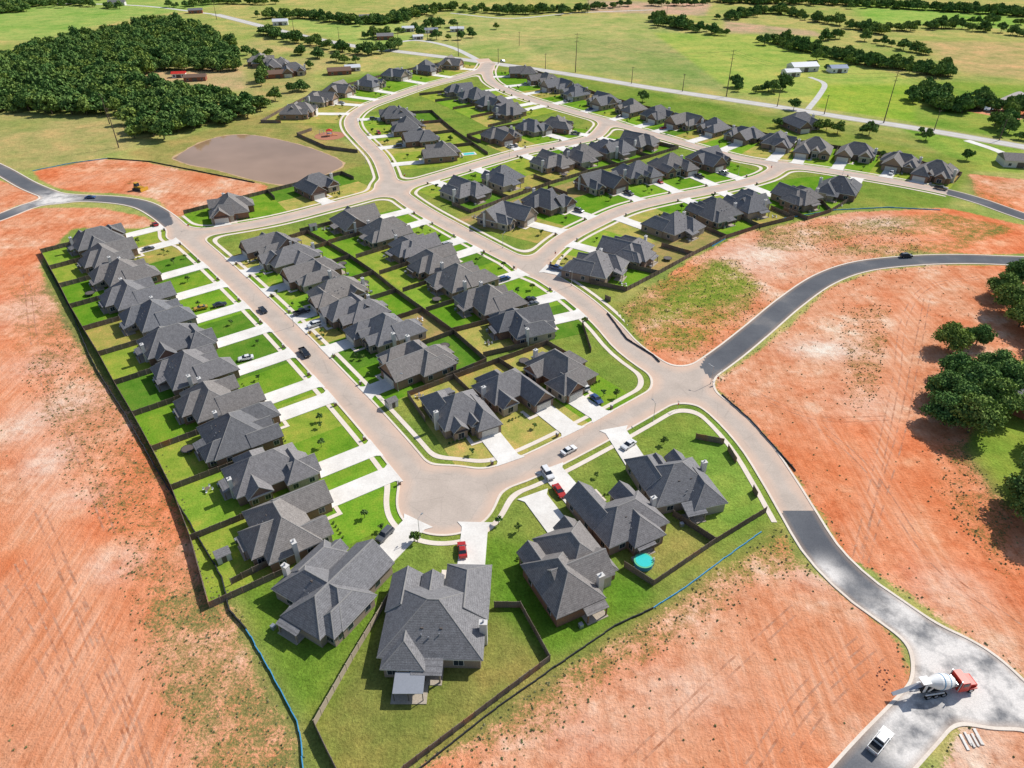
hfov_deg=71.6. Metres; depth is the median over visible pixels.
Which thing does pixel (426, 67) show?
brick house
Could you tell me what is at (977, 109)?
creek water
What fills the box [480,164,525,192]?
brick house
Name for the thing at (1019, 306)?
oak tree
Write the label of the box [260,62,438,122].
wood fence
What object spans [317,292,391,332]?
brick house
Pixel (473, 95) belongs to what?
brick house
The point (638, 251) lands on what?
brick house
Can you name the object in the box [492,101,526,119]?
brick house
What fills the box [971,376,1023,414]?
oak tree
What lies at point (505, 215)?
brick house
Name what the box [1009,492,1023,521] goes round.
oak tree
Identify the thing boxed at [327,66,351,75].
farmhouse
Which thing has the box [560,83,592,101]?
brick house
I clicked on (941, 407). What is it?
oak tree
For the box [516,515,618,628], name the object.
brick house
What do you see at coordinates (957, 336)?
oak tree
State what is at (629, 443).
sedan car
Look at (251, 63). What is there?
brick house
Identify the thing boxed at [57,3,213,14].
country road
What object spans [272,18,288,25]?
barn
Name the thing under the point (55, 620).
wheel rut
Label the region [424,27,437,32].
barn
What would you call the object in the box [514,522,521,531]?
young tree
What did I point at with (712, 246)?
silt fence
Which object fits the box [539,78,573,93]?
brick house
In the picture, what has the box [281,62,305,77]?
brick house
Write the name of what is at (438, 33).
tree belt
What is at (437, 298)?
trampoline
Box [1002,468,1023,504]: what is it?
oak tree
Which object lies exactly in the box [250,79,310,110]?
tree belt
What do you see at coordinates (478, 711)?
wood fence
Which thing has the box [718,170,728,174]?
pickup truck
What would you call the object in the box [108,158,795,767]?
silt fence
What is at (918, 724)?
asphalt road
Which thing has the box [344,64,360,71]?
barn
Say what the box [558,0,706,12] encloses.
tree belt
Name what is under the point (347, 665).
wood fence
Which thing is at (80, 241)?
brick house
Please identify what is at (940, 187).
pickup truck
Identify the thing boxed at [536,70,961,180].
wood fence
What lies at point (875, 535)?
wheel rut
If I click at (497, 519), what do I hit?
young tree
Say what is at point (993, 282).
oak tree
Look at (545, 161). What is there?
brick house
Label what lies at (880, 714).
kerb
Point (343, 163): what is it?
pond bank
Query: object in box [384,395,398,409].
garden shed
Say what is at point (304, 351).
pickup truck
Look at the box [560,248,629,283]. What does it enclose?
brick house
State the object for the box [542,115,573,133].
brick house
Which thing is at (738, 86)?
tree
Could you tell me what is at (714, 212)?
brick house
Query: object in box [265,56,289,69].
brick house
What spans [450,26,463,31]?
barn
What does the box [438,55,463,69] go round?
brick house
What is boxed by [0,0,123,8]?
tree belt
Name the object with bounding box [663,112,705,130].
brick house
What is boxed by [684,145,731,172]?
brick house
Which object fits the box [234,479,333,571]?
brick house
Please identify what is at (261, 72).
tree belt
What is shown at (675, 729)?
wheel rut
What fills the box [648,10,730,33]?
tree belt
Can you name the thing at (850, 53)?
tree belt
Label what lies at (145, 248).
sedan car
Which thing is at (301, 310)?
pickup truck
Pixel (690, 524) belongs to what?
wood fence
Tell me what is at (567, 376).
brick house
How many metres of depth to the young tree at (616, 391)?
203.89 m
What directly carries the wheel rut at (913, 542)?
on the ground at (48, 714)
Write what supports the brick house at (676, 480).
on the ground at (48, 714)
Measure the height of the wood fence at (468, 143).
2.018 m
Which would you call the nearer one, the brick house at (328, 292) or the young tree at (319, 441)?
the young tree at (319, 441)
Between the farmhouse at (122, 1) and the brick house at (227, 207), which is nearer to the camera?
the brick house at (227, 207)
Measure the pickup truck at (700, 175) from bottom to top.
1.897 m
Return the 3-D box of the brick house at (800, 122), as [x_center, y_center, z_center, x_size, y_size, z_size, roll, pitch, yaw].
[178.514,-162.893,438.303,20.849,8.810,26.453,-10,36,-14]
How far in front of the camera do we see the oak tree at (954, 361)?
209.26 m
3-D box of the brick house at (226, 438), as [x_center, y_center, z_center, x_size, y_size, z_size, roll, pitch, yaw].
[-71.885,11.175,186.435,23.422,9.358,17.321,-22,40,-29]
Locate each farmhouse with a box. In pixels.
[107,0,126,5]
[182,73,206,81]
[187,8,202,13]
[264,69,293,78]
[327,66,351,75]
[376,33,393,39]
[826,64,848,72]
[996,152,1023,167]
[1009,388,1023,419]
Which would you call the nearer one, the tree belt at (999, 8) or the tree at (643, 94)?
the tree at (643, 94)
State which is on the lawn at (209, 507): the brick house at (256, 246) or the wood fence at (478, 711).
the brick house at (256, 246)
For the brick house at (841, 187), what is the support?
on the lawn at (209, 507)
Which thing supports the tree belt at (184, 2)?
on the ground at (48, 714)
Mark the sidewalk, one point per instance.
(438, 456)
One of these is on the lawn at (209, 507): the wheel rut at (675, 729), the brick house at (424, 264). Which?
the brick house at (424, 264)
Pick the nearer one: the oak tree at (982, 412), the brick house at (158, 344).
the oak tree at (982, 412)
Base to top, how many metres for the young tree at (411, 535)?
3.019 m
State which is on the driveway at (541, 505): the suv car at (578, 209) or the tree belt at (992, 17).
the suv car at (578, 209)
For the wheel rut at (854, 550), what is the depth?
197.34 m
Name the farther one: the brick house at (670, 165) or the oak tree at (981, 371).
the brick house at (670, 165)
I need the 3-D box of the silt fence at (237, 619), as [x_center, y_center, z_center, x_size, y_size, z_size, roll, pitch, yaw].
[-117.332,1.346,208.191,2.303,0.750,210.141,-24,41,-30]
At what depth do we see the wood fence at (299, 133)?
406.17 m
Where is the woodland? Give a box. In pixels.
[0,12,255,139]
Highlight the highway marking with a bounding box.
[251,23,1022,146]
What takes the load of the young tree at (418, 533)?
on the ground at (48, 714)
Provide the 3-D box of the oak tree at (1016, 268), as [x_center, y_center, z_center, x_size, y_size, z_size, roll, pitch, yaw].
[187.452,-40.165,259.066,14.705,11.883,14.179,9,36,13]
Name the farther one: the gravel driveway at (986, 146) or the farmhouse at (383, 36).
the farmhouse at (383, 36)
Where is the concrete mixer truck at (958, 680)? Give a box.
[891,669,977,699]
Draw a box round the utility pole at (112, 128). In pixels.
[105,107,118,147]
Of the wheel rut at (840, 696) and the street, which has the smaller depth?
the wheel rut at (840, 696)
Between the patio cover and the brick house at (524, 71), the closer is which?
the patio cover
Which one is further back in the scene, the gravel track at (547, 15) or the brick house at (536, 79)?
the gravel track at (547, 15)
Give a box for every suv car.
[306,319,321,328]
[375,524,394,542]
[499,275,510,281]
[540,464,554,480]
[573,206,583,212]
[899,252,912,257]
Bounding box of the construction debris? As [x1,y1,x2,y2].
[876,667,984,749]
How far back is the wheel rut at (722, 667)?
129.54 m
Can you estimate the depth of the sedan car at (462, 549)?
155.74 m
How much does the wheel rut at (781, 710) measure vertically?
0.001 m
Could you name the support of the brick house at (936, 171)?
on the ground at (48, 714)
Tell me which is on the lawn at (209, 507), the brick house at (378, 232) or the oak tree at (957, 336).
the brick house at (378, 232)
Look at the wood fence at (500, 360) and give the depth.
215.55 m
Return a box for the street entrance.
[476,58,494,69]
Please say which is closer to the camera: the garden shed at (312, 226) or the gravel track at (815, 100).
the garden shed at (312, 226)
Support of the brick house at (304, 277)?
on the lawn at (209, 507)
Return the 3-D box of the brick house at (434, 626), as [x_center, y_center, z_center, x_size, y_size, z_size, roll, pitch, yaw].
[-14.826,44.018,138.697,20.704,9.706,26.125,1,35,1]
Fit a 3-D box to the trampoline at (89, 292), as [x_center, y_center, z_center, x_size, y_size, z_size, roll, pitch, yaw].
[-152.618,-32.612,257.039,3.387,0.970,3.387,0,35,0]
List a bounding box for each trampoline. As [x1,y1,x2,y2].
[84,291,94,295]
[180,444,193,452]
[432,296,440,300]
[519,357,528,364]
[663,256,671,259]
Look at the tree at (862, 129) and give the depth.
426.29 m
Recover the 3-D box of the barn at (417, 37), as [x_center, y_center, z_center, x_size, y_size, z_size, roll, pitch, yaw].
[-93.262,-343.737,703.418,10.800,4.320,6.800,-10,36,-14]
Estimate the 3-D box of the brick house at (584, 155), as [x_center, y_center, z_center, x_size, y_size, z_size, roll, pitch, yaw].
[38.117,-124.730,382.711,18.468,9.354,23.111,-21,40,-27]
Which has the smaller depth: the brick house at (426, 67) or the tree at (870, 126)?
the tree at (870, 126)
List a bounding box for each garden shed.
[213,545,232,564]
[308,223,317,230]
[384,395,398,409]
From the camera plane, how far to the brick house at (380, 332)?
226.78 m
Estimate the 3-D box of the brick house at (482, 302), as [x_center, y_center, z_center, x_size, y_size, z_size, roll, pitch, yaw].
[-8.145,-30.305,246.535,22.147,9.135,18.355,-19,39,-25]
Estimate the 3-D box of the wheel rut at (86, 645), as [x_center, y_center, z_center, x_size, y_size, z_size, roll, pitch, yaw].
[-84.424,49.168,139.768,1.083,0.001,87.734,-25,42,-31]
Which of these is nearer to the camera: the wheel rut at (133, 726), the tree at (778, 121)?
the wheel rut at (133, 726)
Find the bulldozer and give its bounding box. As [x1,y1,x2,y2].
[132,182,147,191]
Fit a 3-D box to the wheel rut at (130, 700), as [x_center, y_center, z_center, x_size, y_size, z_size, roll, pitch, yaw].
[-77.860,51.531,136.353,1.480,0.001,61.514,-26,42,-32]
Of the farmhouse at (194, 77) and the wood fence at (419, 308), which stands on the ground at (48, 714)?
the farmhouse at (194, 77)
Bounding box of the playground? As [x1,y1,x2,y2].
[314,129,344,139]
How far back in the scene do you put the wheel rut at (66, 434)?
186.67 m
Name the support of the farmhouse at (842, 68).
on the ground at (48, 714)
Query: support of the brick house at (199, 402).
on the lawn at (209, 507)
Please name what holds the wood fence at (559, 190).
on the lawn at (209, 507)
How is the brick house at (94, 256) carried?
on the lawn at (209, 507)
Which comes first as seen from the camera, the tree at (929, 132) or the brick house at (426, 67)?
the tree at (929, 132)
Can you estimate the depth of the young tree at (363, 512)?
164.70 m
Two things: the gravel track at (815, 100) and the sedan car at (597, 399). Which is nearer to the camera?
the sedan car at (597, 399)
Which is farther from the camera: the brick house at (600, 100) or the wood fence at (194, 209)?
the brick house at (600, 100)
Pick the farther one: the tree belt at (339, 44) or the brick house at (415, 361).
the tree belt at (339, 44)
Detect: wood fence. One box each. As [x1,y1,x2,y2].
[39,242,282,607]
[183,171,353,213]
[229,294,610,584]
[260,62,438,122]
[288,230,486,375]
[296,128,357,152]
[299,221,527,356]
[312,592,388,726]
[313,601,550,767]
[407,340,566,420]
[411,110,487,154]
[419,90,511,127]
[452,142,678,212]
[467,121,543,142]
[495,185,567,203]
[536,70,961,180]
[589,205,794,290]
[624,433,766,585]
[783,198,848,219]
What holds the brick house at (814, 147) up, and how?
on the ground at (48, 714)
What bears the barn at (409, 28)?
on the ground at (48, 714)
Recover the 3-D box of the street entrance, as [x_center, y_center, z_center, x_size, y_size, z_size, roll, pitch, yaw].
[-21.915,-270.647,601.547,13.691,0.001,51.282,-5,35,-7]
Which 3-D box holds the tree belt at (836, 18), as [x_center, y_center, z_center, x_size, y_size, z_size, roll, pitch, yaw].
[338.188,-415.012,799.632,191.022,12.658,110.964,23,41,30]
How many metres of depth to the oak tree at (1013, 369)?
202.04 m
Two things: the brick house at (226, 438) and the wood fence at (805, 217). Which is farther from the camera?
the wood fence at (805, 217)
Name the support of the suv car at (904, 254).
on the asphalt road at (918, 724)
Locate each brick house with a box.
[67,223,126,256]
[77,236,138,273]
[88,256,162,291]
[98,276,176,313]
[118,295,197,336]
[133,323,217,365]
[150,343,239,395]
[172,374,266,425]
[192,401,283,468]
[207,192,254,224]
[217,442,321,507]
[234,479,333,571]
[239,231,301,259]
[247,53,274,67]
[257,242,324,273]
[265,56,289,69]
[270,538,394,647]
[278,101,317,119]
[280,257,348,293]
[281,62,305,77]
[292,172,339,200]
[303,91,338,106]
[306,275,372,314]
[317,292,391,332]
[322,79,355,97]
[328,203,380,234]
[342,312,427,353]
[353,74,386,91]
[357,216,413,248]
[376,334,458,390]
[376,564,491,685]
[379,105,415,123]
[381,67,412,81]
[383,232,441,263]
[390,116,425,136]
[401,126,439,147]
[404,242,460,279]
[412,59,442,75]
[419,387,502,441]
[421,140,462,163]
[424,261,499,298]
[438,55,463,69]
[438,174,492,205]
[443,82,473,96]
[452,280,528,319]
[457,86,495,103]
[471,368,554,416]
[474,94,513,110]
[476,199,537,230]
[480,125,522,146]
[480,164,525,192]
[486,302,556,345]
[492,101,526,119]
[509,65,537,77]
[514,118,552,136]
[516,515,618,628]
[520,187,576,215]
[523,348,598,402]
[527,72,556,86]
[529,148,575,174]
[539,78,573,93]
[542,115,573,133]
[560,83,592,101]
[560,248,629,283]
[562,143,602,167]
[564,480,669,561]
[574,169,629,195]
[586,90,621,110]
[588,138,637,160]
[596,235,658,267]
[611,160,664,184]
[614,98,647,117]
[620,130,660,152]
[624,448,727,526]
[639,104,673,124]
[640,211,705,242]
[647,152,699,178]
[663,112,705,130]
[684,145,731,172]
[684,196,743,228]
[696,117,731,137]
[723,125,765,145]
[723,188,771,219]
[759,130,796,152]
[770,182,823,212]
[779,111,819,133]
[793,136,833,160]
[815,175,862,202]
[834,141,877,163]
[879,150,922,173]
[909,159,959,184]
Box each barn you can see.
[171,71,185,77]
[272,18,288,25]
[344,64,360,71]
[402,26,413,31]
[412,34,423,39]
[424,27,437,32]
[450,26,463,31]
[781,68,801,76]
[786,61,819,71]
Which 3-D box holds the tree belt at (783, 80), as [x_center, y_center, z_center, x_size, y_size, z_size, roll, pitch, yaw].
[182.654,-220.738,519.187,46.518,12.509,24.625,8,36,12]
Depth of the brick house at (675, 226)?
299.05 m
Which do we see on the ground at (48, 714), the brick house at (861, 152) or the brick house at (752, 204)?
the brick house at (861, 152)
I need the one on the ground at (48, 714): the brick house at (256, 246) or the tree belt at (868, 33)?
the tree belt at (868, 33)
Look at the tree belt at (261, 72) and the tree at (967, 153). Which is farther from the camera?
the tree belt at (261, 72)
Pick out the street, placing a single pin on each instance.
(445, 499)
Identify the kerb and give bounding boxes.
[0,62,1023,767]
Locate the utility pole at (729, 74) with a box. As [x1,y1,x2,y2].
[726,50,735,96]
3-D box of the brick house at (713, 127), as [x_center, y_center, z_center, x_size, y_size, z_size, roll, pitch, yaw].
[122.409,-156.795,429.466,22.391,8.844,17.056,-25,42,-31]
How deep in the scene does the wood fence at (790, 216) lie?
287.93 m
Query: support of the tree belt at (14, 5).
on the ground at (48, 714)
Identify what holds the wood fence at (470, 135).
on the ground at (48, 714)
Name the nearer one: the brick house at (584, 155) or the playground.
the brick house at (584, 155)
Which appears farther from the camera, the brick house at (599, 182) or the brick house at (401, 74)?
the brick house at (401, 74)
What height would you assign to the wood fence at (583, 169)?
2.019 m
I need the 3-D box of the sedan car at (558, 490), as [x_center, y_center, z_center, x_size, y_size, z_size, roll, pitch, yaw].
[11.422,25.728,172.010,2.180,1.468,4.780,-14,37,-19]
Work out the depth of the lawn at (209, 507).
246.01 m
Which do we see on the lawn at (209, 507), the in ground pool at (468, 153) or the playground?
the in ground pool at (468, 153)
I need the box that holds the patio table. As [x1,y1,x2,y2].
[202,484,213,493]
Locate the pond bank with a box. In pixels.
[172,134,344,185]
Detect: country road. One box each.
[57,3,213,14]
[403,40,478,61]
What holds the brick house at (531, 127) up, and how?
on the ground at (48, 714)
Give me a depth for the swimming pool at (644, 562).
153.27 m
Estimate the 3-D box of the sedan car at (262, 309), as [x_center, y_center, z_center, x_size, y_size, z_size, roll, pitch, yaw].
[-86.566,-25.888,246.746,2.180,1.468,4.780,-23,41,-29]
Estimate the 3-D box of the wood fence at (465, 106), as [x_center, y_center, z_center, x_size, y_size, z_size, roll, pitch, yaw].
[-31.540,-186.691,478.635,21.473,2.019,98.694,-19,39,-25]
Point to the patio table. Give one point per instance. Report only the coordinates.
(207, 488)
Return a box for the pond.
[173,135,342,184]
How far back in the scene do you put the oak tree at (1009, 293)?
240.46 m
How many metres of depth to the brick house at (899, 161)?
369.89 m
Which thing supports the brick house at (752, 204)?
on the lawn at (209, 507)
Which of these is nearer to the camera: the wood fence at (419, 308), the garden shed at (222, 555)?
the garden shed at (222, 555)
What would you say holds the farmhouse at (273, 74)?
on the ground at (48, 714)
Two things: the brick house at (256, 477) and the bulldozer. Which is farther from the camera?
the bulldozer
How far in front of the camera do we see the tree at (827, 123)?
431.13 m
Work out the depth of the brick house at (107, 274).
261.09 m
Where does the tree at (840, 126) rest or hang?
on the ground at (48, 714)
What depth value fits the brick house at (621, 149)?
388.51 m
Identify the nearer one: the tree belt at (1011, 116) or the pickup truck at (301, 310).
the pickup truck at (301, 310)
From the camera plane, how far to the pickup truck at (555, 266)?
273.42 m
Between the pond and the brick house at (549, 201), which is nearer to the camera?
the brick house at (549, 201)
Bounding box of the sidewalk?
[158,62,947,545]
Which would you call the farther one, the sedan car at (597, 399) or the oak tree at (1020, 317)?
the oak tree at (1020, 317)
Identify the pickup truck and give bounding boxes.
[292,307,310,315]
[298,346,310,357]
[524,296,536,301]
[548,264,561,270]
[623,190,633,195]
[694,173,704,178]
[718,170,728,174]
[866,725,893,755]
[934,185,947,190]
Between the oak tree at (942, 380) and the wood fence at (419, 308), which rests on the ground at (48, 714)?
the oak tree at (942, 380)
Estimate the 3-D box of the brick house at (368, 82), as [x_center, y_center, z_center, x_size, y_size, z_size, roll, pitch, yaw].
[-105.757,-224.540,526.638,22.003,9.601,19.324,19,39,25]
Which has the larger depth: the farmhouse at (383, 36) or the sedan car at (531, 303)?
the farmhouse at (383, 36)
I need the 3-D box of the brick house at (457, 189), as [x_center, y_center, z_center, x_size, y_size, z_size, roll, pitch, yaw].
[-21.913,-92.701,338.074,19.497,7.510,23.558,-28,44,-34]
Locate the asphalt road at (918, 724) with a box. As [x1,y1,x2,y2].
[0,164,1023,767]
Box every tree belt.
[0,0,65,12]
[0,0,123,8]
[164,0,278,6]
[222,33,270,85]
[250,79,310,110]
[254,4,437,25]
[256,23,402,54]
[262,43,359,62]
[361,16,457,37]
[413,1,569,14]
[415,26,476,39]
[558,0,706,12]
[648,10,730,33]
[701,0,1023,15]
[714,2,890,34]
[730,72,794,92]
[755,29,957,76]
[805,27,932,53]
[886,16,1023,35]
[904,77,1023,112]
[940,13,1023,24]
[987,93,1023,138]
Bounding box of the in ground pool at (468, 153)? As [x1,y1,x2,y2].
[461,152,476,155]
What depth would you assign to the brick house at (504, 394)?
200.07 m
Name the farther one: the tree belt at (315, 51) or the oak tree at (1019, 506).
the tree belt at (315, 51)
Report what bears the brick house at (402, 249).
on the lawn at (209, 507)
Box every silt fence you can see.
[32,158,940,608]
[46,265,246,629]
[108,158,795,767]
[246,629,303,767]
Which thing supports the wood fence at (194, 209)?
on the ground at (48, 714)
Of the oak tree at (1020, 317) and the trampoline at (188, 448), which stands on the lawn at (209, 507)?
the trampoline at (188, 448)
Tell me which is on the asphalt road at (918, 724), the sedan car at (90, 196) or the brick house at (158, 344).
the sedan car at (90, 196)
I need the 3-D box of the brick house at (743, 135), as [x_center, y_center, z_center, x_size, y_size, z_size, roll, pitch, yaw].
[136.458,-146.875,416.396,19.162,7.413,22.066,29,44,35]
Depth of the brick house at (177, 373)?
208.39 m
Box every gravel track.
[452,10,640,18]
[805,77,826,108]
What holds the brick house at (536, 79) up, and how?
on the ground at (48, 714)
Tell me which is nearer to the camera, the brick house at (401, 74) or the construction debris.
the construction debris
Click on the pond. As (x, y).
(266, 159)
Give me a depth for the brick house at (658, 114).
449.20 m
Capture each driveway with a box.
[125,67,931,584]
[965,140,1003,152]
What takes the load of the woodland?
on the ground at (48, 714)
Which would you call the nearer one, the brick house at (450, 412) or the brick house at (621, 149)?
the brick house at (450, 412)
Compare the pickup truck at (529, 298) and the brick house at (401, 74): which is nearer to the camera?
the pickup truck at (529, 298)
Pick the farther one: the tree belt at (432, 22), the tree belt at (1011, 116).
the tree belt at (432, 22)
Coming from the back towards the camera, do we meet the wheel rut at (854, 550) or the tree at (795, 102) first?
the tree at (795, 102)
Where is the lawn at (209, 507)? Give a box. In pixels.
[43,65,958,601]
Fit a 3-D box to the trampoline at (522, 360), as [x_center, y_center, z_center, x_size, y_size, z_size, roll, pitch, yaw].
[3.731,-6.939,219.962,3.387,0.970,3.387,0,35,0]
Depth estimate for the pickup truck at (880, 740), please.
120.64 m
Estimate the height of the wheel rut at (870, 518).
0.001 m
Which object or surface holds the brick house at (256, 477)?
on the lawn at (209, 507)
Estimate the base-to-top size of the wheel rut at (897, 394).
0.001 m
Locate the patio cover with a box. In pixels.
[390,672,428,703]
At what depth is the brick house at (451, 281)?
257.22 m
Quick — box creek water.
[968,91,1023,111]
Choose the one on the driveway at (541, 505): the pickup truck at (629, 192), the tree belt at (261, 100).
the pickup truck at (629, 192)
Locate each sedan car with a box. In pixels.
[84,195,95,198]
[142,246,154,250]
[193,304,207,310]
[212,301,226,307]
[238,354,253,361]
[258,306,267,313]
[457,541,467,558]
[527,301,538,306]
[552,483,565,498]
[560,445,577,455]
[589,393,603,404]
[620,438,636,449]
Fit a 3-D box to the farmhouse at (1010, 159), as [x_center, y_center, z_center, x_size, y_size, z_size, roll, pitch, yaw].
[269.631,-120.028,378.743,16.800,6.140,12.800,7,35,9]
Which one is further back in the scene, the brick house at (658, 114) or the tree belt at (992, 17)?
the tree belt at (992, 17)
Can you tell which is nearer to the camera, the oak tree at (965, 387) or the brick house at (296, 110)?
the oak tree at (965, 387)
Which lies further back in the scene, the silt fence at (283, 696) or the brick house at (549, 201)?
the brick house at (549, 201)
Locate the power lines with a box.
[459,24,1021,102]
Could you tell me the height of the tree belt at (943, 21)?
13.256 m
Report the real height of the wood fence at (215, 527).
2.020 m
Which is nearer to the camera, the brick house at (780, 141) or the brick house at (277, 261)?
the brick house at (277, 261)
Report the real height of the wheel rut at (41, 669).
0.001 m
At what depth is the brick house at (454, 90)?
506.13 m
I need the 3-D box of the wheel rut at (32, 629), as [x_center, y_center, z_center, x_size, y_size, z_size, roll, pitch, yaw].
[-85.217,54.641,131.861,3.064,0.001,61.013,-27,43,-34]
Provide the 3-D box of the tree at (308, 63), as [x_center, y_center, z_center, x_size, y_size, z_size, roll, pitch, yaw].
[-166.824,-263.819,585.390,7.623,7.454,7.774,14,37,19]
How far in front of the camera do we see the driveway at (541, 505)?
208.99 m
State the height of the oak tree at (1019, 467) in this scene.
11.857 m
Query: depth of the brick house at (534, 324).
230.90 m
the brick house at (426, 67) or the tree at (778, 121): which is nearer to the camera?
the tree at (778, 121)
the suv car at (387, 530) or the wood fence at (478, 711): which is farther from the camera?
the suv car at (387, 530)
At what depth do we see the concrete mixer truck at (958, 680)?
127.76 m
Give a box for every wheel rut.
[3,606,77,767]
[4,585,88,757]
[14,564,95,761]
[23,277,103,526]
[24,559,106,751]
[28,274,114,528]
[35,513,125,739]
[48,516,149,767]
[58,572,139,765]
[63,561,153,767]
[624,608,788,760]
[644,631,778,757]
[745,639,854,763]
[757,650,858,767]
[781,652,873,750]
[808,420,992,611]
[811,659,883,732]
[826,428,1020,623]
[853,276,975,551]
[862,300,923,546]
[866,279,976,538]
[868,299,930,561]
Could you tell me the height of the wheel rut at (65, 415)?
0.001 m
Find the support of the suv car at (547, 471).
on the driveway at (541, 505)
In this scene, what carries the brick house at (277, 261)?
on the lawn at (209, 507)
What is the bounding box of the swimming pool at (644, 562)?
[634,553,654,571]
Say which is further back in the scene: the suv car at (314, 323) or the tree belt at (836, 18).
the tree belt at (836, 18)
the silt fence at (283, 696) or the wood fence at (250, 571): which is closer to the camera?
the silt fence at (283, 696)
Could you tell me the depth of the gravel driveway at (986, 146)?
407.32 m
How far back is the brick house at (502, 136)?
410.87 m
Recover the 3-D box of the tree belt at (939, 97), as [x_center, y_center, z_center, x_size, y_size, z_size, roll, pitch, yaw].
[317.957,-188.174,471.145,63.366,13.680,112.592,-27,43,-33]
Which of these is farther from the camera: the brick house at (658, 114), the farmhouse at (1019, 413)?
the brick house at (658, 114)
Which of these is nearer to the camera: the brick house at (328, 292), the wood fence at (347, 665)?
the wood fence at (347, 665)
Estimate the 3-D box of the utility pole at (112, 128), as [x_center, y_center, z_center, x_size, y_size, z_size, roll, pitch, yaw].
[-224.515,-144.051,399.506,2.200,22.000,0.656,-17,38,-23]
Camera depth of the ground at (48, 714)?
177.43 m
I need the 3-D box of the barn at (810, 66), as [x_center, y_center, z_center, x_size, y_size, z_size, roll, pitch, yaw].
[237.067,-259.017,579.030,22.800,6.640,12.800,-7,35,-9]
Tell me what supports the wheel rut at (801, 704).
on the ground at (48, 714)
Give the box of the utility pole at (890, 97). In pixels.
[883,70,900,122]
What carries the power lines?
attached to the utility pole at (729, 74)
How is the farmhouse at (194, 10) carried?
on the ground at (48, 714)
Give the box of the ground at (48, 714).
[0,0,1023,767]
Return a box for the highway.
[214,14,1023,148]
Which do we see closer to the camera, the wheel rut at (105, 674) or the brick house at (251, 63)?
the wheel rut at (105, 674)
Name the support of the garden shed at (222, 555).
on the lawn at (209, 507)
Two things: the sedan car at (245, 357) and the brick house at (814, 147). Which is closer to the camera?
the sedan car at (245, 357)
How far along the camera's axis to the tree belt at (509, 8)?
852.45 m
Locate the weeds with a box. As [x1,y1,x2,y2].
[1,210,1020,767]
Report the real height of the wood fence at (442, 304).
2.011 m
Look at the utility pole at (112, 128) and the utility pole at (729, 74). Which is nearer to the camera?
the utility pole at (112, 128)
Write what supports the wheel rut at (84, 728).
on the ground at (48, 714)
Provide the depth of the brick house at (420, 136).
406.10 m
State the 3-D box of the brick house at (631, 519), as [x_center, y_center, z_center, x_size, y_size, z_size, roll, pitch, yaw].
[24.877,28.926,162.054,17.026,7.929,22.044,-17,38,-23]
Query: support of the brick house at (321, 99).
on the ground at (48, 714)
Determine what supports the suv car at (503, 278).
on the driveway at (541, 505)
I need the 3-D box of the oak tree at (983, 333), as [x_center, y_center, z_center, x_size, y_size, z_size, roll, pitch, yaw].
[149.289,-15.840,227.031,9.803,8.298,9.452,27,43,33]
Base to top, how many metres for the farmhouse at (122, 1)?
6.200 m
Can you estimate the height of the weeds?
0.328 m
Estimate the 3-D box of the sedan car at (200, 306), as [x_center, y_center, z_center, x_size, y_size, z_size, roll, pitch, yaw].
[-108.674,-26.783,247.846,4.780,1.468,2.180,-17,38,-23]
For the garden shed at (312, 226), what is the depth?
305.26 m
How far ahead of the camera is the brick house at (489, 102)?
473.62 m
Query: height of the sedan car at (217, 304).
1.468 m
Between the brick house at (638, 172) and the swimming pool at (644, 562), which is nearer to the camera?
the swimming pool at (644, 562)
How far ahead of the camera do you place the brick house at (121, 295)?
246.57 m
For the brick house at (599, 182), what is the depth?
343.43 m
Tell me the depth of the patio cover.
128.29 m
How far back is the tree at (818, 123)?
430.71 m
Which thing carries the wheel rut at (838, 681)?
on the ground at (48, 714)
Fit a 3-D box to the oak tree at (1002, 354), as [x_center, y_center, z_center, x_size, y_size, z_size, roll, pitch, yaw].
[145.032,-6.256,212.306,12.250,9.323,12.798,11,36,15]
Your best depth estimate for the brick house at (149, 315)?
234.69 m
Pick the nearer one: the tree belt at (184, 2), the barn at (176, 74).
the barn at (176, 74)
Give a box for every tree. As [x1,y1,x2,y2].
[305,59,313,66]
[317,438,324,446]
[360,509,367,516]
[409,531,418,541]
[413,531,421,541]
[495,515,502,524]
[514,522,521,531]
[613,389,619,397]
[637,90,649,101]
[734,83,743,88]
[772,118,782,126]
[788,98,801,109]
[811,119,823,130]
[823,119,834,129]
[831,120,844,133]
[859,125,867,132]
[862,120,879,135]
[919,128,934,139]
[919,390,971,428]
[924,369,970,395]
[931,321,975,352]
[937,350,980,372]
[939,381,992,403]
[950,391,1010,433]
[957,361,1002,393]
[961,149,976,159]
[965,323,998,344]
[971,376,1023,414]
[975,348,1015,366]
[986,271,1022,290]
[991,281,1023,313]
[991,359,1023,388]
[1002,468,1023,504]
[1003,299,1023,326]
[1005,258,1023,281]
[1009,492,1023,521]
[1010,309,1023,322]
[1016,451,1023,468]
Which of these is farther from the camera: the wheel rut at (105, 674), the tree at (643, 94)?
the tree at (643, 94)
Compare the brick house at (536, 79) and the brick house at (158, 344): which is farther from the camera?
the brick house at (536, 79)
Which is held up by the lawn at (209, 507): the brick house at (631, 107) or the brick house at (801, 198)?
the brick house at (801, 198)
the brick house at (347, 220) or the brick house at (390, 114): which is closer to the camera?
the brick house at (347, 220)
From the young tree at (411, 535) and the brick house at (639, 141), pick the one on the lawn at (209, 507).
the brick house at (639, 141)
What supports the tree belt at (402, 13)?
on the ground at (48, 714)
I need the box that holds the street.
[165,63,947,533]
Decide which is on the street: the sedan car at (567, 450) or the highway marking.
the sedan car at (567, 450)

